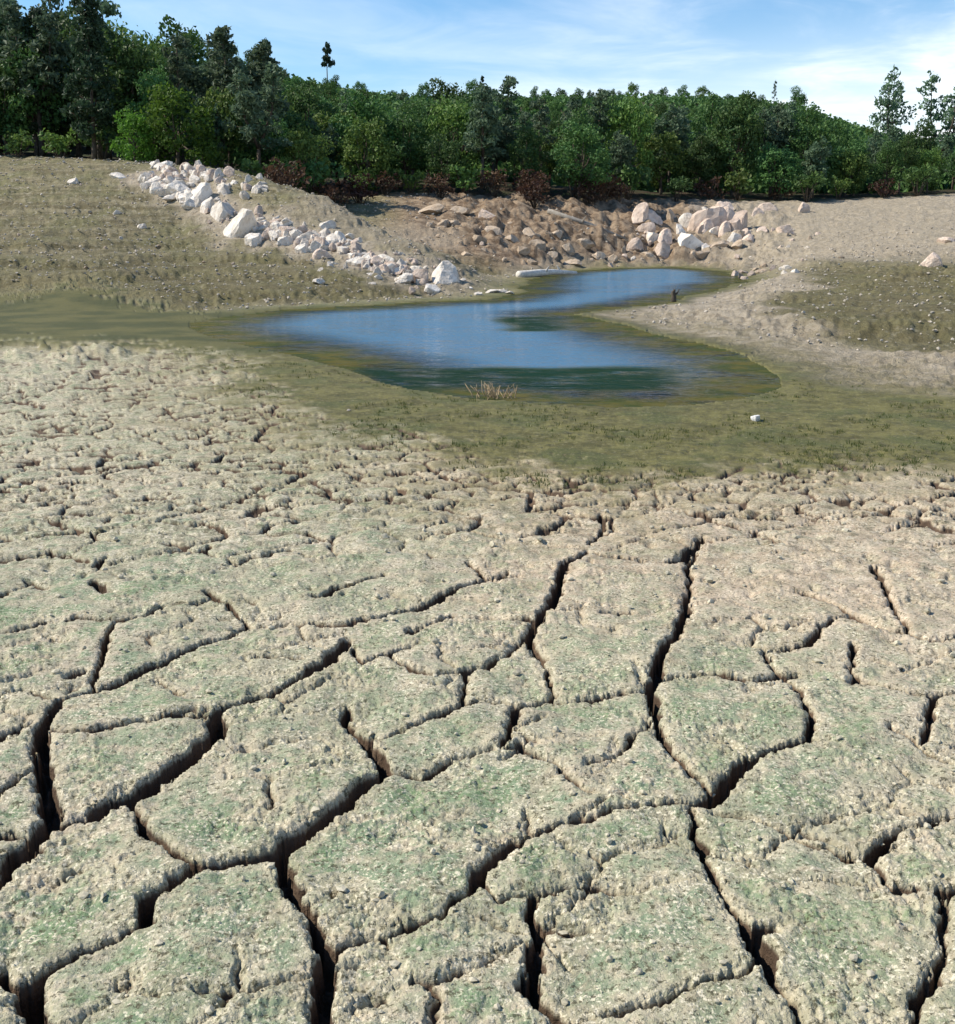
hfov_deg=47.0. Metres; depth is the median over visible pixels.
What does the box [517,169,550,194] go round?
shrub
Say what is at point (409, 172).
broadleaf tree
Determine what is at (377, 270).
boulder
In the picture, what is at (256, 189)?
boulder
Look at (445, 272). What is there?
boulder
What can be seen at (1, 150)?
broadleaf tree
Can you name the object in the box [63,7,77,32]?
broadleaf tree
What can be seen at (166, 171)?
boulder
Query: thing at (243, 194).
boulder
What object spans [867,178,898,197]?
shrub
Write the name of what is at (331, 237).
boulder
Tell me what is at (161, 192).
boulder
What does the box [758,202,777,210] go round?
boulder
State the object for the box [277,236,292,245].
boulder
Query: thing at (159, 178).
boulder
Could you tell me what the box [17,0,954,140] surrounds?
sky
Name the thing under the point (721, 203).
boulder
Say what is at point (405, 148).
broadleaf tree
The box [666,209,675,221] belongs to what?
boulder
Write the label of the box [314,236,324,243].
boulder
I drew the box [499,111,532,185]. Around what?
pine tree
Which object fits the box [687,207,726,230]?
boulder
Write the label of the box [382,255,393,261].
boulder
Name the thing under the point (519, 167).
broadleaf tree
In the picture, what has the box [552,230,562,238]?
boulder
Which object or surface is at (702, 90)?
broadleaf tree
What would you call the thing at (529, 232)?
boulder
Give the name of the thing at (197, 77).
pine tree
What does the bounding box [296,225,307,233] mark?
boulder
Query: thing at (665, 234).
boulder
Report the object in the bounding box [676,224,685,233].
boulder
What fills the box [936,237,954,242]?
boulder
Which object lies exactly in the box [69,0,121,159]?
pine tree
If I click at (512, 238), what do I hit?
boulder
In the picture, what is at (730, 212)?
boulder
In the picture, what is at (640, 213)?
boulder
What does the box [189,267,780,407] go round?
water
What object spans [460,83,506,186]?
pine tree
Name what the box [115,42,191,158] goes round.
broadleaf tree
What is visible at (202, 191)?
boulder
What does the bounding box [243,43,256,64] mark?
broadleaf tree
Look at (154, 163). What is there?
boulder
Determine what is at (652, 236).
boulder
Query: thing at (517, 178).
shrub
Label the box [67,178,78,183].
boulder
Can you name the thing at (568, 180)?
shrub
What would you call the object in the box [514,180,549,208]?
shrub
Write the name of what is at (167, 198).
boulder
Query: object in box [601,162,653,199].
shrub
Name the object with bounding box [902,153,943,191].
broadleaf tree
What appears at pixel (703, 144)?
broadleaf tree
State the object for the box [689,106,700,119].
broadleaf tree
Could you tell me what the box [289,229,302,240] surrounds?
boulder
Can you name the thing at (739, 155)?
broadleaf tree
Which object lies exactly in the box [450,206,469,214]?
boulder
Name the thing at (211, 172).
boulder
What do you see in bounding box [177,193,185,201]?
boulder
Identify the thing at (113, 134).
shrub
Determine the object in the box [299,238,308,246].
boulder
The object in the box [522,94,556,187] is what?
pine tree
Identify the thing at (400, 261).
boulder
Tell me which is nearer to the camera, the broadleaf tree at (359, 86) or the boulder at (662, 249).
the boulder at (662, 249)
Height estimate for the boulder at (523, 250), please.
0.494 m
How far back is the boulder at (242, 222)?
36.37 m
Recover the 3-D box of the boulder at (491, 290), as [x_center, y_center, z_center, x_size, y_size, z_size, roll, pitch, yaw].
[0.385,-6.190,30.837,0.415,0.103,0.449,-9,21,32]
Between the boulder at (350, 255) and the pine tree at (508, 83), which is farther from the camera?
the pine tree at (508, 83)
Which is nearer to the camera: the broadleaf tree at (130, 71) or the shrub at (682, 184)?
the broadleaf tree at (130, 71)
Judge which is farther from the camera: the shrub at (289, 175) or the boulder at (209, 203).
the shrub at (289, 175)
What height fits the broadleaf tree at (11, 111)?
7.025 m
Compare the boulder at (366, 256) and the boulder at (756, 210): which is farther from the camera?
the boulder at (756, 210)
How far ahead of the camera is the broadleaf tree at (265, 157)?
55.83 m
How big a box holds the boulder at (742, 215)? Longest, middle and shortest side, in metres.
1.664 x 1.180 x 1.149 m
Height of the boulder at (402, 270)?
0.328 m
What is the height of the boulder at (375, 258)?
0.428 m
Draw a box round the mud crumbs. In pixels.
[0,485,954,1023]
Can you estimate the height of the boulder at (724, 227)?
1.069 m
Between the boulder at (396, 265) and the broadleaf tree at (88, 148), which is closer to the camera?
the boulder at (396, 265)
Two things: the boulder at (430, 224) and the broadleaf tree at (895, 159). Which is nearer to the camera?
the boulder at (430, 224)
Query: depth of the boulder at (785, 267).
40.12 m
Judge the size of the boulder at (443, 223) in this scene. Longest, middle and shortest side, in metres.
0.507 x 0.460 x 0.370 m
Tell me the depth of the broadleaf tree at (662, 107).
167.72 m
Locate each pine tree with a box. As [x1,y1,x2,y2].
[0,0,23,152]
[0,4,14,152]
[19,5,73,154]
[30,0,69,155]
[59,0,117,159]
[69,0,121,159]
[69,19,124,158]
[161,29,200,164]
[167,39,232,166]
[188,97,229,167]
[198,51,247,168]
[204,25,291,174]
[220,61,292,164]
[256,37,280,84]
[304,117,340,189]
[320,42,334,81]
[338,87,354,173]
[396,89,410,110]
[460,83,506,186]
[475,75,520,181]
[475,114,517,185]
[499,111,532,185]
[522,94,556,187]
[560,88,611,181]
[607,130,638,198]
[649,103,693,191]
[678,105,692,148]
[755,101,799,194]
[760,101,800,169]
[772,81,777,103]
[801,135,831,197]
[864,65,916,146]
[865,135,896,192]
[868,125,902,159]
[914,70,954,167]
[941,136,954,189]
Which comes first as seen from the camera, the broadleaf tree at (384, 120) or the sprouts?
the sprouts
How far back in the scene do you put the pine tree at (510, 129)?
65.75 m
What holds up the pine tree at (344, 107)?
on the ground
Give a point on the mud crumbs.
(82, 895)
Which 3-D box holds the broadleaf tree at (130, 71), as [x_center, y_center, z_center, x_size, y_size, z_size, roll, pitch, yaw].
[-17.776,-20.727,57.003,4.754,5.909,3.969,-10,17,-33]
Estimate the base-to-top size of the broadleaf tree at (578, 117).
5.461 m
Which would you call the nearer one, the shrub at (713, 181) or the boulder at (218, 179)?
the boulder at (218, 179)
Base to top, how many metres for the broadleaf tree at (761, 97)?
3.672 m
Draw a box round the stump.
[670,289,678,301]
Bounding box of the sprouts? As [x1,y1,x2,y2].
[171,347,954,488]
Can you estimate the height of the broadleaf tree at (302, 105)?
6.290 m
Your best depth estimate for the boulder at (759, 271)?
43.02 m
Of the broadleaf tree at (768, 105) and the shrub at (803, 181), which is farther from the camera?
the broadleaf tree at (768, 105)
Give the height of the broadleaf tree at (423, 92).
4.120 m
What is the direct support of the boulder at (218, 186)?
on the ground
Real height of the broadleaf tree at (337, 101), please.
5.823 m
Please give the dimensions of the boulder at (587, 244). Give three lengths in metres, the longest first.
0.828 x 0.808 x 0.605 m
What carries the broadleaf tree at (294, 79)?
on the ground
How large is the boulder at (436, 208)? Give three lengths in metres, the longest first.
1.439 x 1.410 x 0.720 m
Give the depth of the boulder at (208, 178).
42.41 m
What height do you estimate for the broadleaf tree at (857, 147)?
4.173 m
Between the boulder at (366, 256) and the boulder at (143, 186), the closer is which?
the boulder at (366, 256)
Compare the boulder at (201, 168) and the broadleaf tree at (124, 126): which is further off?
the broadleaf tree at (124, 126)
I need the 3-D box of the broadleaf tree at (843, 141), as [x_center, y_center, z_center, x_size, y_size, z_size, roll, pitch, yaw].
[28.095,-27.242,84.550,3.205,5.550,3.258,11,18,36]
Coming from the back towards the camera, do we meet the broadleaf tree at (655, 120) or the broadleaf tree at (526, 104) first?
the broadleaf tree at (526, 104)
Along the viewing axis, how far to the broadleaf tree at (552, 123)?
152.81 m
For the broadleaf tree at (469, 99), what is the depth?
67.58 m
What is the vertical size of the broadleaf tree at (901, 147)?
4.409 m
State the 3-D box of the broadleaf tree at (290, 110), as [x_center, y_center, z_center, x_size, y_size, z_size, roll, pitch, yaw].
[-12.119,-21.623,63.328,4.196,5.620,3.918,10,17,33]
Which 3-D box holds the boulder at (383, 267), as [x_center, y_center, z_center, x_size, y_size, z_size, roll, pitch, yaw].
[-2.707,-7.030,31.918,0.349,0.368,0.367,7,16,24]
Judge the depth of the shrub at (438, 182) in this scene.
57.94 m
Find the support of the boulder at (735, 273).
on the ground
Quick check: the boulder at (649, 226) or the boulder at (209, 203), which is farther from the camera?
the boulder at (649, 226)
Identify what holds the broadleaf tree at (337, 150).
on the ground
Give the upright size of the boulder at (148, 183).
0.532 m
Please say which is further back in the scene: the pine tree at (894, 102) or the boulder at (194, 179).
the pine tree at (894, 102)
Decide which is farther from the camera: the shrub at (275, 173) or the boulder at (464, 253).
the shrub at (275, 173)
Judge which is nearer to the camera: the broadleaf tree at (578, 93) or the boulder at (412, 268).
the boulder at (412, 268)
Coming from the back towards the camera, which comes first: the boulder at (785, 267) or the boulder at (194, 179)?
the boulder at (194, 179)
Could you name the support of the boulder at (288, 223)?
on the ground
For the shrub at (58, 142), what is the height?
1.763 m
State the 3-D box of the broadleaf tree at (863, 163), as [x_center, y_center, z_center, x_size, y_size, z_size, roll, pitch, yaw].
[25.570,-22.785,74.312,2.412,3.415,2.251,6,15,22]
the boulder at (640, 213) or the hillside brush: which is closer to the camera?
the boulder at (640, 213)
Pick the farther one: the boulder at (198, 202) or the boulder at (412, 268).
the boulder at (198, 202)
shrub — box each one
[0,128,34,157]
[36,127,80,156]
[77,124,117,159]
[135,136,171,157]
[180,133,221,166]
[241,155,287,176]
[261,166,294,184]
[263,156,311,188]
[283,155,346,193]
[312,182,339,199]
[322,181,353,205]
[335,173,378,203]
[344,168,377,190]
[374,170,402,194]
[391,168,425,193]
[422,172,454,197]
[447,161,486,193]
[476,168,508,197]
[511,169,540,192]
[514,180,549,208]
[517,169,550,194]
[520,178,550,200]
[551,162,589,196]
[572,181,605,205]
[584,170,621,200]
[593,180,616,199]
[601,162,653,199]
[604,181,630,201]
[664,176,691,201]
[693,176,729,199]
[720,167,754,200]
[768,182,793,200]
[790,170,826,202]
[827,174,851,198]
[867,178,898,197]
[899,162,940,196]
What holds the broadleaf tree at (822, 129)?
on the ground
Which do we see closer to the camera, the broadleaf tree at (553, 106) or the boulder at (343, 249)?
the boulder at (343, 249)
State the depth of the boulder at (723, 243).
56.01 m
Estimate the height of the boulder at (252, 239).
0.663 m
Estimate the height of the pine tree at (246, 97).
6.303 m
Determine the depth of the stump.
27.32 m
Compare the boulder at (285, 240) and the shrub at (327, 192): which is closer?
the boulder at (285, 240)
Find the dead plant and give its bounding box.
[465,380,516,399]
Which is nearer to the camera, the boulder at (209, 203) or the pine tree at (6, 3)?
the boulder at (209, 203)
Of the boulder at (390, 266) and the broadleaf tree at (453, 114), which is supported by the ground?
the broadleaf tree at (453, 114)
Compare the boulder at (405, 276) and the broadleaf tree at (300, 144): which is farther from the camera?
the broadleaf tree at (300, 144)
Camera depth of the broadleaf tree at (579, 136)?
61.79 m
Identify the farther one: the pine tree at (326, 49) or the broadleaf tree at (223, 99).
the pine tree at (326, 49)
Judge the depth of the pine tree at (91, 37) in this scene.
53.04 m
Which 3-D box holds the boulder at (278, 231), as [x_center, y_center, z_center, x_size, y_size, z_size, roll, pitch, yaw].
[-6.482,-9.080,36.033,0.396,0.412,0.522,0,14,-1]
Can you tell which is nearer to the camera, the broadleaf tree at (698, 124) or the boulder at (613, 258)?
the boulder at (613, 258)
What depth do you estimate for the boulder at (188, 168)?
43.64 m
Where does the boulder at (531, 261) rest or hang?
on the ground
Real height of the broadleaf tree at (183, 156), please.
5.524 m
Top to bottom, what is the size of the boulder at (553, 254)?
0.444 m
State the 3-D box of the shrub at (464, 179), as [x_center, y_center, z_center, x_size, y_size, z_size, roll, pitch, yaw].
[-0.720,-18.164,60.157,1.835,2.085,2.603,8,17,30]
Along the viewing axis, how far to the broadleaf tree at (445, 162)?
59.89 m
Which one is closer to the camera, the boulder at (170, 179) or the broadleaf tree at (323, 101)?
the boulder at (170, 179)
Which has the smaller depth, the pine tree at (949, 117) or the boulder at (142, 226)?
the boulder at (142, 226)
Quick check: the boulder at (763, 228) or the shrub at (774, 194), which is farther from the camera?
the shrub at (774, 194)
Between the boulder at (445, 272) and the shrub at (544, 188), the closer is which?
the boulder at (445, 272)
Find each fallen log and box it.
[516,266,576,276]
[547,208,625,238]
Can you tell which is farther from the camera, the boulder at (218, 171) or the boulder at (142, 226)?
the boulder at (218, 171)
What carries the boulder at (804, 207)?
on the ground
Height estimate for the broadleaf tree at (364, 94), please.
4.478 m
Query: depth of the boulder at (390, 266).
31.87 m
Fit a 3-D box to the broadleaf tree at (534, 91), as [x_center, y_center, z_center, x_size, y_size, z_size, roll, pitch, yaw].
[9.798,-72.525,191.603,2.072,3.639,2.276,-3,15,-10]
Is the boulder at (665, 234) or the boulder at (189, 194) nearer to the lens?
the boulder at (189, 194)
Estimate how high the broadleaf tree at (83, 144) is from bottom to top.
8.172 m
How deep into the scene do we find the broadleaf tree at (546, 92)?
202.05 m
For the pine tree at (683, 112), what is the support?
on the ground
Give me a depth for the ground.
4.51 m
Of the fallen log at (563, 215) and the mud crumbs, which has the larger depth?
the fallen log at (563, 215)
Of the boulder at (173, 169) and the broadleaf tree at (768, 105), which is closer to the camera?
the boulder at (173, 169)
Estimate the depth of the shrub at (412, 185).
58.73 m
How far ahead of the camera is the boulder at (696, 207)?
63.52 m
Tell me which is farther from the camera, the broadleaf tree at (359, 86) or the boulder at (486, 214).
the broadleaf tree at (359, 86)
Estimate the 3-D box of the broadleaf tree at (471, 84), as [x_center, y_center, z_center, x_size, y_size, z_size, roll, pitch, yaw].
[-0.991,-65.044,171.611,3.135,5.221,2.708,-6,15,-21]
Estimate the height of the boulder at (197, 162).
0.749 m
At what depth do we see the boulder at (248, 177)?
41.62 m
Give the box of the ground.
[0,95,954,1023]
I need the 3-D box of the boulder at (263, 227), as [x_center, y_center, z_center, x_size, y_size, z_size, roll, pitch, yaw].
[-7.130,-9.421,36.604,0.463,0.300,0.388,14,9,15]
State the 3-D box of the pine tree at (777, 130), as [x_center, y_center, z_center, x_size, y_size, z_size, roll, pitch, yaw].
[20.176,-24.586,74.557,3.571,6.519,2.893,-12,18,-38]
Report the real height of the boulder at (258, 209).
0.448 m
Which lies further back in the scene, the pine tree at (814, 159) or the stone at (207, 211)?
the pine tree at (814, 159)
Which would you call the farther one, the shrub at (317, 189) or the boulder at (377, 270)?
the shrub at (317, 189)
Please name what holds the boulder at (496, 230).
on the ground
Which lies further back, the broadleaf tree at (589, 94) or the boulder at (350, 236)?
the broadleaf tree at (589, 94)
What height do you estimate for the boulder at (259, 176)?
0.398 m
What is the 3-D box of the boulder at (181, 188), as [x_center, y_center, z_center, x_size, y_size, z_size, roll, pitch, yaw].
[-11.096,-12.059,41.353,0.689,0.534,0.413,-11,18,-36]
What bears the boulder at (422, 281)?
on the boulder
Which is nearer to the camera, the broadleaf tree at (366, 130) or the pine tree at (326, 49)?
the broadleaf tree at (366, 130)
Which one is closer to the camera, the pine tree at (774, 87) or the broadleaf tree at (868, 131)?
the broadleaf tree at (868, 131)
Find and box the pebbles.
[0,156,954,351]
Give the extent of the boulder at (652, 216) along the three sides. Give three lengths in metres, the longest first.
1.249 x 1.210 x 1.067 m
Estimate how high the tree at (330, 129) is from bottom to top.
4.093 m
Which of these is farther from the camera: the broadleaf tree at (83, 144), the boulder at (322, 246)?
the broadleaf tree at (83, 144)
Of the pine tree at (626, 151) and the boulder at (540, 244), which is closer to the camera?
the boulder at (540, 244)
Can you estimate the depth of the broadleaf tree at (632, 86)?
206.99 m
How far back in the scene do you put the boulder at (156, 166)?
45.30 m
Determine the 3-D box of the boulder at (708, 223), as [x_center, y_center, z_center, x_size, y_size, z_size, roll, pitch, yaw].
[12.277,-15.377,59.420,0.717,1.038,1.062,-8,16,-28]
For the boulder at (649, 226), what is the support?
on the ground
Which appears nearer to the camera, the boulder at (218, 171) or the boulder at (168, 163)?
the boulder at (218, 171)
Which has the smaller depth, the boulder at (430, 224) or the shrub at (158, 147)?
the boulder at (430, 224)
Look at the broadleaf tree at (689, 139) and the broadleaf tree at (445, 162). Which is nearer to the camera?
the broadleaf tree at (445, 162)
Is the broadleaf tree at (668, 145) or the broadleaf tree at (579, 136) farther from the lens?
the broadleaf tree at (668, 145)
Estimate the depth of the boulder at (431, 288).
30.43 m
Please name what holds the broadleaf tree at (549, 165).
on the ground
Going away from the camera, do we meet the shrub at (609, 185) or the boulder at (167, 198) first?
the boulder at (167, 198)
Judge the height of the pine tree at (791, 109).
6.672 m
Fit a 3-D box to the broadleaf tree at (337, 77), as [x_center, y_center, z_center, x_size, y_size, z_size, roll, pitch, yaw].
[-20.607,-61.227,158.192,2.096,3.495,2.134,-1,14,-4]
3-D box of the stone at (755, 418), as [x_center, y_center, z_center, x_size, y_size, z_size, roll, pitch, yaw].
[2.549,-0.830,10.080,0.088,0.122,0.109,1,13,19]
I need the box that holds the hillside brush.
[2,61,954,193]
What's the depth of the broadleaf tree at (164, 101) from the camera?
51.62 m
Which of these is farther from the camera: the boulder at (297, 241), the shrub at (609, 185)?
the shrub at (609, 185)
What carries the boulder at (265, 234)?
on the ground
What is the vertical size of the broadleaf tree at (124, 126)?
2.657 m
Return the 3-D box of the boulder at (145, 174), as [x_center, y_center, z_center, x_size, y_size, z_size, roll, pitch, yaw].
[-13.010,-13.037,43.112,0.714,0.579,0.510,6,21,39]
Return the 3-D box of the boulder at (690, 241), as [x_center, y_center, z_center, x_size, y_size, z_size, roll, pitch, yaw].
[11.061,-13.611,56.862,1.726,1.283,1.508,24,11,2]
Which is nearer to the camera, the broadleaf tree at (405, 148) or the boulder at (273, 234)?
the boulder at (273, 234)
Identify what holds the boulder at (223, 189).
on the ground
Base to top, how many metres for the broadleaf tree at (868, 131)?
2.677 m
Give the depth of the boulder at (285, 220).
36.58 m
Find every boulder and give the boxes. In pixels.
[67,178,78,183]
[110,172,125,178]
[137,223,146,228]
[138,172,150,182]
[140,182,147,189]
[145,178,158,186]
[149,176,161,180]
[149,181,160,193]
[150,159,158,168]
[153,163,163,168]
[157,187,167,195]
[161,160,172,166]
[162,181,190,194]
[162,195,175,201]
[163,169,171,175]
[167,176,174,183]
[168,166,178,171]
[175,184,189,192]
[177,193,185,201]
[181,198,194,209]
[184,182,212,201]
[185,165,194,172]
[185,191,192,201]
[189,175,200,183]
[194,160,201,168]
[194,199,201,207]
[196,164,205,176]
[200,197,214,212]
[204,174,211,181]
[206,168,215,178]
[210,202,234,221]
[213,168,224,179]
[214,176,225,182]
[217,182,229,188]
[217,184,229,194]
[223,168,234,176]
[223,208,257,237]
[239,190,249,199]
[243,183,251,190]
[244,174,252,182]
[245,233,261,246]
[251,185,263,193]
[254,205,263,214]
[255,173,262,179]
[258,225,268,229]
[261,227,272,239]
[268,230,279,239]
[269,221,283,227]
[272,223,280,230]
[275,229,281,236]
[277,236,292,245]
[279,226,291,236]
[280,221,293,225]
[281,218,290,223]
[282,231,288,236]
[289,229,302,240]
[292,238,300,248]
[295,243,308,252]
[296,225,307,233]
[299,231,314,240]
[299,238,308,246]
[310,240,319,252]
[312,248,331,258]
[312,278,324,283]
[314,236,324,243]
[319,220,336,228]
[319,244,328,250]
[320,228,330,236]
[326,233,338,243]
[328,242,336,251]
[335,231,345,241]
[337,246,348,253]
[345,233,354,239]
[346,256,363,266]
[348,253,360,258]
[350,242,361,251]
[361,259,366,267]
[362,253,370,258]
[370,255,387,265]
[372,267,381,274]
[379,264,389,271]
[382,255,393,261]
[386,261,398,272]
[387,263,394,269]
[393,265,408,274]
[395,279,410,283]
[397,259,405,265]
[397,273,412,281]
[409,266,422,270]
[409,286,415,294]
[412,268,428,282]
[418,203,443,214]
[418,278,425,284]
[424,283,440,294]
[426,222,434,227]
[431,261,459,284]
[437,220,446,226]
[449,220,459,226]
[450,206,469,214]
[461,251,472,255]
[472,235,486,244]
[478,209,494,219]
[484,226,501,235]
[485,289,498,292]
[495,289,507,292]
[505,234,518,242]
[517,246,529,254]
[522,227,536,238]
[526,259,537,264]
[528,239,545,250]
[547,251,557,258]
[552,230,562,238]
[562,243,574,254]
[563,259,581,265]
[576,238,594,249]
[593,251,604,259]
[607,254,617,262]
[621,245,625,253]
[626,237,643,250]
[631,202,648,223]
[637,222,655,232]
[641,252,656,257]
[646,232,658,242]
[647,209,662,224]
[655,242,669,258]
[657,228,671,244]
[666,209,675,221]
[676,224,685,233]
[677,232,703,248]
[678,213,691,227]
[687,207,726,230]
[688,205,701,210]
[695,250,709,258]
[696,224,703,233]
[699,218,713,232]
[701,243,708,249]
[709,226,718,234]
[710,240,729,247]
[715,201,733,209]
[718,221,730,237]
[723,206,734,220]
[727,232,741,242]
[729,218,742,231]
[730,239,742,249]
[731,230,744,237]
[731,270,738,275]
[733,210,747,228]
[742,228,750,235]
[742,234,753,242]
[747,271,755,275]
[751,207,763,215]
[755,269,767,273]
[756,226,767,231]
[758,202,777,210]
[759,263,767,267]
[776,224,794,233]
[781,265,791,269]
[798,202,809,212]
[919,252,942,267]
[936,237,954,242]
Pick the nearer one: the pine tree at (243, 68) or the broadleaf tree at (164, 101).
the broadleaf tree at (164, 101)
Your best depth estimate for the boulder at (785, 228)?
56.98 m
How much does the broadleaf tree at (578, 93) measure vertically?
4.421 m
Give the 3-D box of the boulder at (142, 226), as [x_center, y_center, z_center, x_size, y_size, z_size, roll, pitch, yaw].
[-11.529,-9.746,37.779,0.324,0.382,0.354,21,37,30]
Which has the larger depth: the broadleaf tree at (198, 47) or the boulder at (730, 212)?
the broadleaf tree at (198, 47)
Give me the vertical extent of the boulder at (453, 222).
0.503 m
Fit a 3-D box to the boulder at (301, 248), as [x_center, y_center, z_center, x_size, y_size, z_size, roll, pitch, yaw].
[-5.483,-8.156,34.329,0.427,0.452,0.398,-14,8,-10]
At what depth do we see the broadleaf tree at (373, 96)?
137.41 m
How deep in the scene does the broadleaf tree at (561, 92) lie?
209.10 m
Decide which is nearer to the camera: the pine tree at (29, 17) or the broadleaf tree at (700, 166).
the pine tree at (29, 17)
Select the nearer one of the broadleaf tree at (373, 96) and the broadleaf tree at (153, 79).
the broadleaf tree at (153, 79)
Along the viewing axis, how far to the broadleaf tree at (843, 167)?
73.89 m
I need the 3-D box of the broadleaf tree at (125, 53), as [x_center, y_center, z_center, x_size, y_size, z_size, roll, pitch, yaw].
[-17.880,-21.219,56.566,4.487,6.897,4.226,-9,17,-31]
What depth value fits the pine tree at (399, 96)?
96.45 m
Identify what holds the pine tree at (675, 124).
on the ground
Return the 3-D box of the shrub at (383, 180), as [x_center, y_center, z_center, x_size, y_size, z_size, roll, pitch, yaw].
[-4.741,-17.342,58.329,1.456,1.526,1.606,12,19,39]
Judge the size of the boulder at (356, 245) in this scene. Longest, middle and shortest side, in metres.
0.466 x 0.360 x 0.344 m
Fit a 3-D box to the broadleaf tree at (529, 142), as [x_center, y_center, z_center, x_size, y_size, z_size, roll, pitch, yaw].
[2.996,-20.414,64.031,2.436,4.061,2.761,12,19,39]
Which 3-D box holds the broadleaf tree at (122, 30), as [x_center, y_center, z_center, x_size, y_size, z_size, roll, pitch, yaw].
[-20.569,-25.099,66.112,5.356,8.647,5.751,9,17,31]
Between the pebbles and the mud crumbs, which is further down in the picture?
the mud crumbs
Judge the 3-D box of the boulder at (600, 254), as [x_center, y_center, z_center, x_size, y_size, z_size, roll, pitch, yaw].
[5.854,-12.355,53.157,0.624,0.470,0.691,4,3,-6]
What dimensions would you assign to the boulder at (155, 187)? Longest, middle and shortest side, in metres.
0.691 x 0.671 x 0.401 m
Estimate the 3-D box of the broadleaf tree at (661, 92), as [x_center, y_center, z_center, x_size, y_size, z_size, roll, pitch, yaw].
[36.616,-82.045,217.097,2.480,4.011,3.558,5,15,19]
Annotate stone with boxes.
[204,208,210,213]
[411,258,417,263]
[750,415,759,420]
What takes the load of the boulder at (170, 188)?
on the ground
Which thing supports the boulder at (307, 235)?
on the ground
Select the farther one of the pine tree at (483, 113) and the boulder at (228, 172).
the pine tree at (483, 113)
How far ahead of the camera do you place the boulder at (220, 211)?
38.34 m
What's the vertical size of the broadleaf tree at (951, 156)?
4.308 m
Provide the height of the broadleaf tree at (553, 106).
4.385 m
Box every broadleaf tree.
[0,3,74,156]
[0,4,26,152]
[0,24,72,155]
[0,66,41,154]
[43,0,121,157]
[47,41,116,146]
[58,29,91,150]
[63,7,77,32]
[88,53,151,148]
[93,26,175,159]
[107,18,186,157]
[109,109,159,161]
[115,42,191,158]
[124,64,182,156]
[131,82,220,167]
[148,14,208,76]
[181,99,194,162]
[196,86,248,168]
[227,110,301,171]
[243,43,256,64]
[257,94,295,155]
[270,110,330,183]
[276,123,334,194]
[279,78,338,175]
[287,76,303,94]
[300,92,341,141]
[312,109,366,185]
[319,78,339,104]
[327,88,406,185]
[327,90,345,146]
[329,75,340,87]
[337,116,396,194]
[353,81,368,92]
[354,89,374,110]
[361,114,397,182]
[370,91,378,107]
[370,97,437,189]
[388,102,437,174]
[390,110,432,183]
[413,114,449,182]
[415,82,431,100]
[421,78,470,179]
[422,93,492,183]
[422,131,464,189]
[435,87,496,167]
[462,78,477,97]
[505,123,538,172]
[505,124,554,179]
[522,97,536,112]
[529,85,539,98]
[533,134,563,188]
[540,89,549,96]
[544,106,593,171]
[546,99,562,118]
[546,119,557,135]
[549,119,614,199]
[552,107,609,185]
[555,88,567,96]
[571,87,586,107]
[583,95,648,174]
[587,90,593,98]
[599,90,654,194]
[608,88,616,97]
[625,82,639,97]
[635,130,691,194]
[639,109,657,136]
[645,119,695,189]
[653,101,667,114]
[657,87,668,95]
[676,84,689,97]
[679,133,721,194]
[683,139,727,193]
[688,91,728,155]
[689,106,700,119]
[694,85,708,96]
[705,90,767,196]
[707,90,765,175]
[718,121,762,189]
[751,142,806,199]
[753,98,802,170]
[755,95,765,109]
[774,101,849,195]
[785,85,807,115]
[794,121,834,174]
[826,121,860,177]
[829,138,869,176]
[830,147,866,195]
[838,150,874,195]
[865,127,874,135]
[870,139,904,189]
[883,133,920,193]
[899,115,936,191]
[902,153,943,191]
[913,146,948,192]
[946,140,954,178]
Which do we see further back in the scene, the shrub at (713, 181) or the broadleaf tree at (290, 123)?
the shrub at (713, 181)
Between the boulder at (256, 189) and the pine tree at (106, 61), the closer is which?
the boulder at (256, 189)
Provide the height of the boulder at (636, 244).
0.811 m
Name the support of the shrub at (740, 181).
on the ground
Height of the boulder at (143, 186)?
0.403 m
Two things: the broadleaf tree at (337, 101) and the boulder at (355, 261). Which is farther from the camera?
the broadleaf tree at (337, 101)
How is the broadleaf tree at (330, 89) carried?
on the ground
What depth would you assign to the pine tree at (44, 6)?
61.51 m
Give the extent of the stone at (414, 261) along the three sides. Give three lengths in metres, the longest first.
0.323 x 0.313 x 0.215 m
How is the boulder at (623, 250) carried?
on the ground
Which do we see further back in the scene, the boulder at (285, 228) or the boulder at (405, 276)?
the boulder at (285, 228)
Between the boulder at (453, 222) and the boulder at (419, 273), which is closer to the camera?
the boulder at (419, 273)
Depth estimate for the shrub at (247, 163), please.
52.44 m
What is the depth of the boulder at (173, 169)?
43.88 m
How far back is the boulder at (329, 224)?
36.27 m
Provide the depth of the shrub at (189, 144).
53.64 m
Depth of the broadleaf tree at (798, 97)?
178.31 m
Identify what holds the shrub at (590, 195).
on the ground
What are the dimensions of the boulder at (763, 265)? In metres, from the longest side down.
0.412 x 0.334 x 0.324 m
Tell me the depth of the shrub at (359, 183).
58.88 m
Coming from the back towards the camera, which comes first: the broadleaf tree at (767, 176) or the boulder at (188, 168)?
the broadleaf tree at (767, 176)
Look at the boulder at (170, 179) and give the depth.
41.86 m
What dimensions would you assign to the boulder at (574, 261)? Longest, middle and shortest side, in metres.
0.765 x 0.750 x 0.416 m
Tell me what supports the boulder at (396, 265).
on the ground
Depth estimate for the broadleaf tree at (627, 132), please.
75.03 m
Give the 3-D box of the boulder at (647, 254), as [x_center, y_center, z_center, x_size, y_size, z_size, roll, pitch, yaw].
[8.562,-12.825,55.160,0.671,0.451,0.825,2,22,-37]
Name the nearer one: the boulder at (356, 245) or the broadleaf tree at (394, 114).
the boulder at (356, 245)

